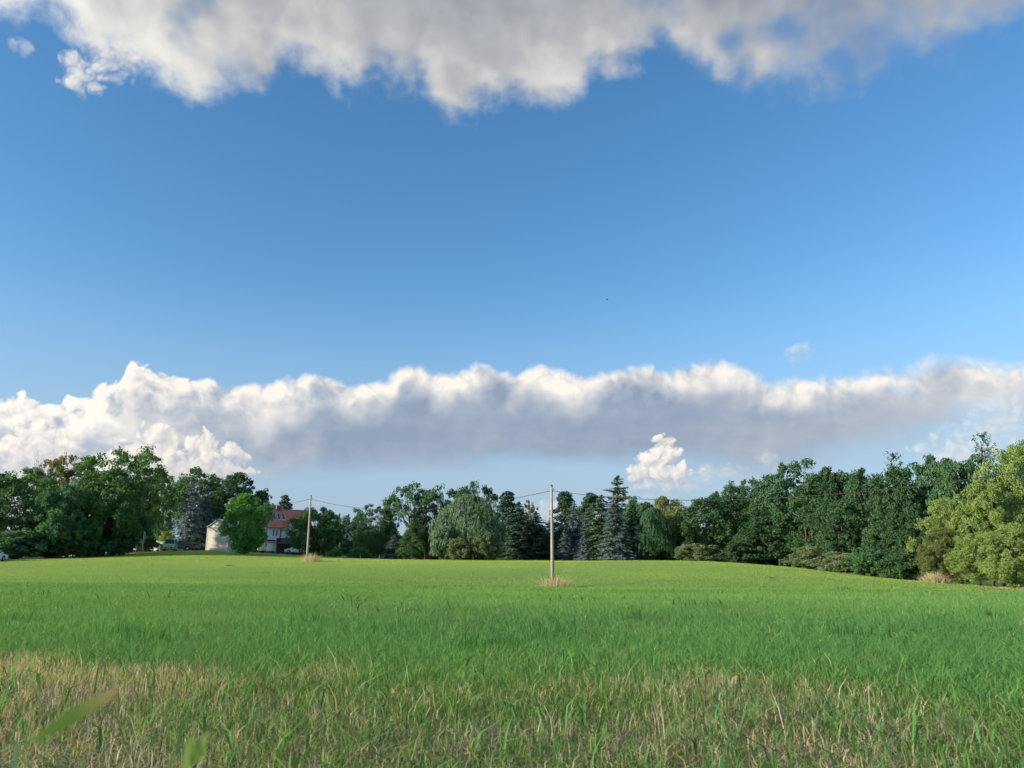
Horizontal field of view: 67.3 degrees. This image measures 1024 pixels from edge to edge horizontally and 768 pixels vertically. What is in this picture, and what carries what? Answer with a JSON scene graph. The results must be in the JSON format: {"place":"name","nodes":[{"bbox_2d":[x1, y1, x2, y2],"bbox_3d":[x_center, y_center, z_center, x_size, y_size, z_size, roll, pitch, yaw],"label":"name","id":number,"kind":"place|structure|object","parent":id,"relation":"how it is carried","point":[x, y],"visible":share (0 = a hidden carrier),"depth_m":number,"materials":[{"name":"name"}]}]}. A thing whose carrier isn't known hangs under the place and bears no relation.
{"place":"outdoors","nodes":[
{"label":"outdoors","id":0,"kind":"place"},
{"bbox_2d":[0,550,1023,767],"bbox_3d":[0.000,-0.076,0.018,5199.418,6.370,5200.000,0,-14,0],"label":"ground","id":1,"kind":"structure","parent":0,"point":[541,571],"depth_m":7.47,"materials":[{"name":"green plant"}]},
{"bbox_2d":[12,740,18,767],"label":"tall grass","id":2,"kind":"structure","parent":1,"relation":"on","point":[15,763],"depth_m":0.46,"materials":[{"name":"green plant"}]},
{"bbox_2d":[0,527,49,559],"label":"bush","id":3,"kind":"object","parent":1,"relation":"on","point":[19,546],"visible":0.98,"depth_m":96.88,"materials":[{"name":"green plant"}]},
{"bbox_2d":[0,467,82,542],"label":"broadleaf tree","id":4,"kind":"object","parent":1,"relation":"on","point":[21,489],"visible":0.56,"depth_m":102.85,"materials":[{"name":"green plant"}]},
{"bbox_2d":[15,481,90,557],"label":"broadleaf tree","id":5,"kind":"object","parent":1,"relation":"on","point":[49,508],"visible":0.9,"depth_m":100.29,"materials":[{"name":"green plant"}]},
{"bbox_2d":[29,533,88,557],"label":"bush","id":6,"kind":"object","parent":1,"relation":"on","point":[72,544],"visible":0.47,"depth_m":99.92,"materials":[{"name":"green plant"}]},
{"bbox_2d":[20,452,101,522],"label":"broadleaf tree","id":7,"kind":"object","parent":1,"relation":"on","point":[68,475],"visible":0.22,"depth_m":115.01,"materials":[{"name":"green plant"}]},
{"bbox_2d":[22,689,116,767],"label":"tall grass","id":8,"kind":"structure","parent":1,"relation":"on","point":[74,715],"depth_m":0.28,"materials":[{"name":"green plant"}]},
{"bbox_2d":[54,533,91,557],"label":"bush","id":9,"kind":"object","parent":1,"relation":"on","point":[80,552],"visible":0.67,"depth_m":101.17,"materials":[{"name":"green plant"}]},
{"bbox_2d":[50,495,109,553],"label":"broadleaf tree","id":10,"kind":"object","parent":1,"relation":"on","point":[99,521],"visible":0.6,"depth_m":102.45,"materials":[{"name":"green plant"}]},
{"bbox_2d":[80,533,119,556],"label":"bush","id":11,"kind":"object","parent":1,"relation":"on","point":[106,545],"visible":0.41,"depth_m":103.90,"materials":[{"name":"green plant"}]},
{"bbox_2d":[63,467,156,554],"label":"broadleaf tree","id":12,"kind":"object","parent":1,"relation":"on","point":[130,505],"visible":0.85,"depth_m":105.25,"materials":[{"name":"green plant"}]},
{"bbox_2d":[104,528,139,555],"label":"bush","id":13,"kind":"object","parent":1,"relation":"on","point":[126,545],"visible":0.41,"depth_m":106.89,"materials":[{"name":"green plant"}]},
{"bbox_2d":[71,444,173,528],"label":"broadleaf tree","id":14,"kind":"object","parent":1,"relation":"on","point":[146,456],"visible":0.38,"depth_m":116.28,"materials":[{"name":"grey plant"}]},
{"bbox_2d":[100,498,153,553],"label":"broadleaf tree","id":15,"kind":"object","parent":1,"relation":"on","point":[142,534],"visible":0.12,"depth_m":110.64,"materials":[{"name":"green plant"}]},
{"bbox_2d":[116,467,176,551],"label":"broadleaf tree","id":16,"kind":"object","parent":1,"relation":"on","point":[148,499],"visible":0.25,"depth_m":129.59,"materials":[{"name":"green plant"}]},
{"bbox_2d":[135,530,158,551],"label":"bush","id":17,"kind":"object","parent":1,"relation":"on","point":[148,543],"visible":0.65,"depth_m":119.88,"materials":[{"name":"green plant"}]},
{"bbox_2d":[150,475,188,540],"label":"broadleaf tree","id":18,"kind":"object","parent":1,"relation":"on","point":[167,520],"visible":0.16,"depth_m":174.56,"materials":[{"name":"green plant"}]},
{"bbox_2d":[162,539,177,550],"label":"green van","id":19,"kind":"object","parent":1,"relation":"on","point":[170,544],"visible":1,"depth_m":118.41,"materials":[{"name":"paint"}]},
{"bbox_2d":[170,541,192,549],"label":"dark car","id":20,"kind":"object","parent":1,"relation":"on","point":[187,545],"visible":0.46,"depth_m":123.90,"materials":[{"name":"paint"}]},
{"bbox_2d":[169,475,205,550],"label":"spruce tree","id":21,"kind":"object","parent":1,"relation":"on","point":[187,533],"visible":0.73,"depth_m":127.80,"materials":[{"name":"green plant"}]},
{"bbox_2d":[181,730,208,767],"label":"tall grass","id":22,"kind":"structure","parent":1,"relation":"on","point":[193,750],"depth_m":0.33,"materials":[{"name":"green plant"}]},
{"bbox_2d":[163,466,229,539],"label":"broadleaf tree","id":23,"kind":"object","parent":1,"relation":"on","point":[181,489],"visible":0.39,"depth_m":143.61,"materials":[{"name":"green plant"}]},
{"bbox_2d":[192,484,213,549],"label":"spruce tree","id":24,"kind":"object","parent":1,"relation":"on","point":[205,512],"visible":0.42,"depth_m":133.13,"materials":[{"name":"green plant"}]},
{"bbox_2d":[205,519,245,550],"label":"shed","id":25,"kind":"structure","parent":1,"relation":"on","point":[215,541],"depth_m":124.68,"materials":[{"name":"white paint"}]},
{"bbox_2d":[197,472,272,529],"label":"broadleaf tree","id":26,"kind":"object","parent":1,"relation":"on","point":[233,489],"visible":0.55,"depth_m":139.04,"materials":[{"name":"green plant"}]},
{"bbox_2d":[217,493,275,553],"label":"broadleaf tree","id":27,"kind":"object","parent":1,"relation":"on","point":[249,509],"visible":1,"depth_m":114.31,"materials":[{"name":"green plant"}]},
{"bbox_2d":[257,505,311,553],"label":"house","id":28,"kind":"structure","parent":1,"relation":"on","point":[274,528],"depth_m":136.79,"materials":[{"name":"white tile"}]},
{"bbox_2d":[278,494,292,509],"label":"pine tree","id":29,"kind":"object","parent":1,"relation":"on","point":[285,500],"visible":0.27,"depth_m":166.09,"materials":[{"name":"green plant"}]},
{"bbox_2d":[306,495,311,556],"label":"utility pole","id":30,"kind":"object","parent":1,"relation":"on","point":[308,535],"visible":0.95,"depth_m":95.37,"materials":[{"name":"wood"}]},
{"bbox_2d":[282,506,345,555],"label":"broadleaf tree","id":31,"kind":"object","parent":1,"relation":"on","point":[318,531],"visible":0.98,"depth_m":125.92,"materials":[{"name":"green plant"}]},
{"bbox_2d":[315,515,348,556],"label":"broadleaf tree","id":32,"kind":"object","parent":1,"relation":"on","point":[343,540],"visible":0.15,"depth_m":135.19,"materials":[{"name":"green plant"}]},
{"bbox_2d":[325,547,344,556],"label":"bush","id":33,"kind":"object","parent":1,"relation":"on","point":[336,552],"visible":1,"depth_m":120.47,"materials":[{"name":"green plant"}]},
{"bbox_2d":[339,540,353,557],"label":"bush","id":34,"kind":"object","parent":1,"relation":"on","point":[345,546],"visible":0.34,"depth_m":126.05,"materials":[{"name":"green plant"}]},
{"bbox_2d":[345,546,372,557],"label":"bush","id":35,"kind":"object","parent":1,"relation":"on","point":[356,552],"visible":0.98,"depth_m":118.45,"materials":[{"name":"green plant"}]},
{"bbox_2d":[334,504,397,557],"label":"broadleaf tree","id":36,"kind":"object","parent":1,"relation":"on","point":[361,527],"visible":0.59,"depth_m":136.71,"materials":[{"name":"green plant"}]},
{"bbox_2d":[351,528,392,557],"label":"tree","id":37,"kind":"object","parent":1,"relation":"on","point":[374,540],"visible":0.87,"depth_m":121.91,"materials":[{"name":"green plant"}]},
{"bbox_2d":[378,495,400,558],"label":"broadleaf tree","id":38,"kind":"object","parent":1,"relation":"on","point":[389,519],"visible":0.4,"depth_m":139.31,"materials":[{"name":"green plant"}]},
{"bbox_2d":[379,534,409,558],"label":"spruce tree","id":39,"kind":"object","parent":1,"relation":"on","point":[392,550],"visible":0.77,"depth_m":118.80,"materials":[{"name":"green plant"}]},
{"bbox_2d":[382,481,439,558],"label":"broadleaf tree","id":40,"kind":"object","parent":1,"relation":"on","point":[408,492],"visible":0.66,"depth_m":149.39,"materials":[{"name":"green plant"}]},
{"bbox_2d":[395,517,429,559],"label":"conifer tree","id":41,"kind":"object","parent":1,"relation":"on","point":[405,549],"visible":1,"depth_m":117.51,"materials":[{"name":"green plant"}]},
{"bbox_2d":[407,483,456,558],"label":"broadleaf tree","id":42,"kind":"object","parent":1,"relation":"on","point":[425,499],"visible":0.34,"depth_m":150.12,"materials":[{"name":"green plant"}]},
{"bbox_2d":[429,526,455,559],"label":"bush","id":43,"kind":"object","parent":1,"relation":"on","point":[436,548],"visible":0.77,"depth_m":114.70,"materials":[{"name":"green plant"}]},
{"bbox_2d":[445,536,472,559],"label":"bush","id":44,"kind":"object","parent":1,"relation":"on","point":[457,549],"visible":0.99,"depth_m":112.51,"materials":[{"name":"green plant"}]},
{"bbox_2d":[428,493,506,559],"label":"willow tree","id":45,"kind":"object","parent":1,"relation":"on","point":[461,521],"visible":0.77,"depth_m":117.38,"materials":[{"name":"green plant"}]},
{"bbox_2d":[453,479,497,559],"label":"broadleaf tree","id":46,"kind":"object","parent":1,"relation":"on","point":[485,490],"visible":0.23,"depth_m":147.58,"materials":[{"name":"green plant"}]},
{"bbox_2d":[8,527,942,572],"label":"wood","id":47,"kind":"object","parent":1,"relation":"on","point":[320,553],"visible":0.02,"depth_m":191.83,"materials":[{"name":"green plant"}]},
{"bbox_2d":[469,530,505,559],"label":"bush","id":48,"kind":"object","parent":1,"relation":"on","point":[493,550],"visible":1,"depth_m":113.63,"materials":[{"name":"green plant"}]},
{"bbox_2d":[0,631,1023,767],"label":"dry grass","id":49,"kind":"structure","parent":1,"relation":"on","point":[337,706],"depth_m":2.55,"materials":[{"name":"plant"}]},
{"bbox_2d":[496,491,529,557],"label":"pine tree","id":50,"kind":"object","parent":1,"relation":"on","point":[505,508],"visible":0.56,"depth_m":135.46,"materials":[{"name":"green plant"}]},
{"bbox_2d":[490,501,542,559],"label":"spruce tree","id":51,"kind":"object","parent":1,"relation":"on","point":[511,551],"visible":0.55,"depth_m":132.68,"materials":[{"name":"green plant"}]},
{"bbox_2d":[520,499,538,540],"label":"broadleaf tree","id":52,"kind":"object","parent":1,"relation":"on","point":[528,506],"visible":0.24,"depth_m":143.96,"materials":[{"name":"green plant"}]},
{"bbox_2d":[512,511,559,559],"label":"spruce tree","id":53,"kind":"object","parent":1,"relation":"on","point":[537,554],"visible":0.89,"depth_m":120.94,"materials":[{"name":"green plant"}]},
{"bbox_2d":[549,485,553,580],"bbox_3d":[3.220,12.312,61.839,0.383,8.396,0.291,9,-16,-33],"label":"utility pole","id":54,"kind":"object","parent":1,"relation":"on","point":[552,533],"visible":0.94,"depth_m":61.85,"materials":[{"name":"wood"}]},
{"bbox_2d":[556,471,1023,500],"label":"power cable","id":55,"kind":"object","parent":54,"relation":"attached to","point":[814,495],"visible":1,"depth_m":45.21,"materials":[{"name":"black rubber"}]},
{"bbox_2d":[543,518,563,559],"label":"spruce tree","id":56,"kind":"object","parent":1,"relation":"on","point":[557,535],"visible":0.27,"depth_m":127.48,"materials":[{"name":"green plant"}]},
{"bbox_2d":[526,570,583,586],"bbox_3d":[3.644,15.445,60.940,5.476,1.402,6.305,13,-19,-42],"label":"grass tuft","id":57,"kind":"object","parent":1,"relation":"on","point":[555,582],"visible":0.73,"depth_m":60.48,"materials":[{"name":"plant"}]},
{"bbox_2d":[539,490,580,550],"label":"pine tree","id":58,"kind":"object","parent":1,"relation":"on","point":[563,500],"visible":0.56,"depth_m":137.74,"materials":[{"name":"green plant"}]},
{"bbox_2d":[550,530,577,560],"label":"spruce tree","id":59,"kind":"object","parent":1,"relation":"on","point":[564,554],"visible":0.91,"depth_m":118.96,"materials":[{"name":"green plant"}]},
{"bbox_2d":[564,502,583,559],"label":"spruce tree","id":60,"kind":"object","parent":1,"relation":"on","point":[573,527],"visible":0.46,"depth_m":128.53,"materials":[{"name":"green plant"}]},
{"bbox_2d":[573,533,593,560],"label":"spruce tree","id":61,"kind":"object","parent":1,"relation":"on","point":[584,554],"visible":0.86,"depth_m":117.03,"materials":[{"name":"green plant"}]},
{"bbox_2d":[574,515,597,560],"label":"spruce tree","id":62,"kind":"object","parent":1,"relation":"on","point":[583,526],"visible":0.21,"depth_m":124.65,"materials":[{"name":"green plant"}]},
{"bbox_2d":[577,492,602,550],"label":"pine tree","id":63,"kind":"object","parent":1,"relation":"on","point":[589,503],"visible":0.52,"depth_m":145.97,"materials":[{"name":"green plant"}]},
{"bbox_2d":[573,495,625,560],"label":"spruce tree","id":64,"kind":"object","parent":1,"relation":"on","point":[596,524],"visible":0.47,"depth_m":121.55,"materials":[{"name":"green plant"}]},
{"bbox_2d":[590,496,635,560],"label":"spruce tree","id":65,"kind":"object","parent":1,"relation":"on","point":[615,552],"visible":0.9,"depth_m":115.34,"materials":[{"name":"green plant"}]},
{"bbox_2d":[597,475,655,554],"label":"spruce tree","id":66,"kind":"object","parent":1,"relation":"on","point":[617,490],"visible":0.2,"depth_m":140.63,"materials":[{"name":"green plant"}]},
{"bbox_2d":[618,496,648,556],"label":"broadleaf tree","id":67,"kind":"object","parent":1,"relation":"on","point":[641,507],"visible":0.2,"depth_m":132.10,"materials":[{"name":"green plant"}]},
{"bbox_2d":[621,503,656,560],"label":"spruce tree","id":68,"kind":"object","parent":1,"relation":"on","point":[633,549],"visible":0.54,"depth_m":123.03,"materials":[{"name":"green plant"}]},
{"bbox_2d":[633,506,677,559],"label":"willow tree","id":69,"kind":"object","parent":1,"relation":"on","point":[656,527],"visible":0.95,"depth_m":122.12,"materials":[{"name":"green plant"}]},
{"bbox_2d":[653,496,683,523],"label":"broadleaf tree","id":70,"kind":"object","parent":1,"relation":"on","point":[663,504],"visible":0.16,"depth_m":159.62,"materials":[{"name":"green plant"}]},
{"bbox_2d":[658,506,703,560],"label":"broadleaf tree","id":71,"kind":"object","parent":1,"relation":"on","point":[672,516],"visible":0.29,"depth_m":127.26,"materials":[{"name":"green plant"}]},
{"bbox_2d":[674,543,719,561],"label":"bush","id":72,"kind":"object","parent":1,"relation":"on","point":[699,553],"visible":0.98,"depth_m":109.11,"materials":[{"name":"green plant"}]},
{"bbox_2d":[668,494,749,561],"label":"broadleaf tree","id":73,"kind":"object","parent":1,"relation":"on","point":[719,517],"visible":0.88,"depth_m":121.89,"materials":[{"name":"green plant"}]},
{"bbox_2d":[700,485,756,550],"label":"broadleaf tree","id":74,"kind":"object","parent":1,"relation":"on","point":[739,504],"visible":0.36,"depth_m":132.34,"materials":[{"name":"green plant"}]},
{"bbox_2d":[714,540,765,563],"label":"bush","id":75,"kind":"object","parent":1,"relation":"on","point":[734,551],"visible":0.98,"depth_m":106.24,"materials":[{"name":"green plant"}]},
{"bbox_2d":[722,473,771,522],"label":"broadleaf tree","id":76,"kind":"object","parent":1,"relation":"on","point":[755,484],"visible":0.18,"depth_m":136.86,"materials":[{"name":"green plant"}]},
{"bbox_2d":[717,506,792,564],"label":"broadleaf tree","id":77,"kind":"object","parent":1,"relation":"on","point":[760,538],"visible":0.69,"depth_m":109.43,"materials":[{"name":"green plant"}]},
{"bbox_2d":[745,482,796,565],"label":"broadleaf tree","id":78,"kind":"object","parent":1,"relation":"on","point":[756,492],"visible":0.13,"depth_m":123.74,"materials":[{"name":"green plant"}]},
{"bbox_2d":[756,457,848,567],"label":"broadleaf tree","id":79,"kind":"object","parent":1,"relation":"on","point":[773,481],"visible":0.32,"depth_m":121.73,"materials":[{"name":"green plant"}]},
{"bbox_2d":[768,494,841,568],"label":"broadleaf tree","id":80,"kind":"object","parent":1,"relation":"on","point":[799,537],"visible":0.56,"depth_m":107.90,"materials":[{"name":"green plant"}]},
{"bbox_2d":[778,545,839,568],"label":"bush","id":81,"kind":"object","parent":1,"relation":"on","point":[806,553],"visible":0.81,"depth_m":92.44,"materials":[{"name":"green plant"}]},
{"bbox_2d":[788,466,864,554],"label":"broadleaf tree","id":82,"kind":"object","parent":1,"relation":"on","point":[826,486],"visible":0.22,"depth_m":117.20,"materials":[{"name":"green plant"}]},
{"bbox_2d":[813,552,853,572],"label":"bush","id":83,"kind":"object","parent":1,"relation":"on","point":[839,565],"visible":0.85,"depth_m":88.65,"materials":[{"name":"green plant"}]},
{"bbox_2d":[805,498,878,572],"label":"broadleaf tree","id":84,"kind":"object","parent":1,"relation":"on","point":[827,538],"visible":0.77,"depth_m":98.80,"materials":[{"name":"green plant"}]},
{"bbox_2d":[843,546,893,576],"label":"bush","id":85,"kind":"object","parent":1,"relation":"on","point":[865,559],"visible":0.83,"depth_m":84.63,"materials":[{"name":"green plant"}]},
{"bbox_2d":[838,467,902,553],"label":"broadleaf tree","id":86,"kind":"object","parent":1,"relation":"on","point":[857,482],"visible":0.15,"depth_m":110.22,"materials":[{"name":"green plant"}]},
{"bbox_2d":[857,505,915,577],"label":"broadleaf tree","id":87,"kind":"object","parent":1,"relation":"on","point":[874,532],"visible":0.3,"depth_m":91.93,"materials":[{"name":"green plant"}]},
{"bbox_2d":[861,466,930,579],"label":"broadleaf tree","id":88,"kind":"object","parent":1,"relation":"on","point":[890,497],"visible":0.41,"depth_m":101.94,"materials":[{"name":"green plant"}]},
{"bbox_2d":[883,451,909,577],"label":"conifer tree","id":89,"kind":"object","parent":1,"relation":"on","point":[892,458],"visible":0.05,"depth_m":124.66,"materials":[{"name":"green plant"}]},
{"bbox_2d":[873,551,923,579],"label":"bush","id":90,"kind":"object","parent":1,"relation":"on","point":[904,566],"visible":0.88,"depth_m":79.07,"materials":[{"name":"green plant"}]},
{"bbox_2d":[876,501,932,578],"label":"broadleaf tree","id":91,"kind":"object","parent":1,"relation":"on","point":[897,521],"visible":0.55,"depth_m":85.86,"materials":[{"name":"green plant"}]},
{"bbox_2d":[898,453,956,510],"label":"broadleaf tree","id":92,"kind":"object","parent":1,"relation":"on","point":[919,470],"visible":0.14,"depth_m":109.07,"materials":[{"name":"green plant"}]},
{"bbox_2d":[912,571,960,582],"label":"grass tuft","id":93,"kind":"object","parent":1,"relation":"on","point":[935,578],"visible":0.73,"depth_m":70.44,"materials":[{"name":"plant"}]},
{"bbox_2d":[905,496,979,583],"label":"broadleaf tree","id":94,"kind":"object","parent":1,"relation":"on","point":[937,520],"visible":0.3,"depth_m":75.66,"materials":[{"name":"green plant"}]},
{"bbox_2d":[913,527,973,581],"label":"broadleaf tree","id":95,"kind":"object","parent":1,"relation":"on","point":[927,557],"visible":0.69,"depth_m":72.08,"materials":[{"name":"green plant"}]},
{"bbox_2d":[913,457,994,583],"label":"broadleaf tree","id":96,"kind":"object","parent":1,"relation":"on","point":[946,468],"visible":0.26,"depth_m":99.82,"materials":[{"name":"green plant"}]},
{"bbox_2d":[932,479,1023,585],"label":"broadleaf tree","id":97,"kind":"object","parent":1,"relation":"on","point":[978,507],"visible":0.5,"depth_m":71.50,"materials":[{"name":"green plant"}]},
{"bbox_2d":[943,532,1014,585],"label":"broadleaf tree","id":98,"kind":"object","parent":1,"relation":"on","point":[975,574],"visible":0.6,"depth_m":66.86,"materials":[{"name":"green plant"}]},
{"bbox_2d":[934,453,1023,585],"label":"broadleaf tree","id":99,"kind":"object","parent":1,"relation":"on","point":[969,464],"visible":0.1,"depth_m":99.03,"materials":[{"name":"green plant"}]},
{"bbox_2d":[969,431,1005,586],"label":"conifer tree","id":100,"kind":"object","parent":1,"relation":"on","point":[987,449],"visible":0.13,"depth_m":106.61,"materials":[{"name":"green plant"}]},
{"bbox_2d":[963,521,1023,589],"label":"broadleaf tree","id":101,"kind":"object","parent":1,"relation":"on","point":[990,567],"visible":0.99,"depth_m":61.72,"materials":[{"name":"green plant"}]},
{"bbox_2d":[966,444,1023,579],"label":"broadleaf tree","id":102,"kind":"object","parent":1,"relation":"on","point":[1004,484],"visible":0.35,"depth_m":75.48,"materials":[{"name":"green plant"}]},
{"bbox_2d":[994,437,1023,513],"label":"broadleaf tree","id":103,"kind":"object","parent":1,"relation":"on","point":[1003,454],"visible":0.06,"depth_m":99.54,"materials":[{"name":"green plant"}]},
{"bbox_2d":[0,0,1023,558],"label":"sky","id":104,"kind":"structure","parent":0,"point":[345,253],"materials":[{"name":"blue"}]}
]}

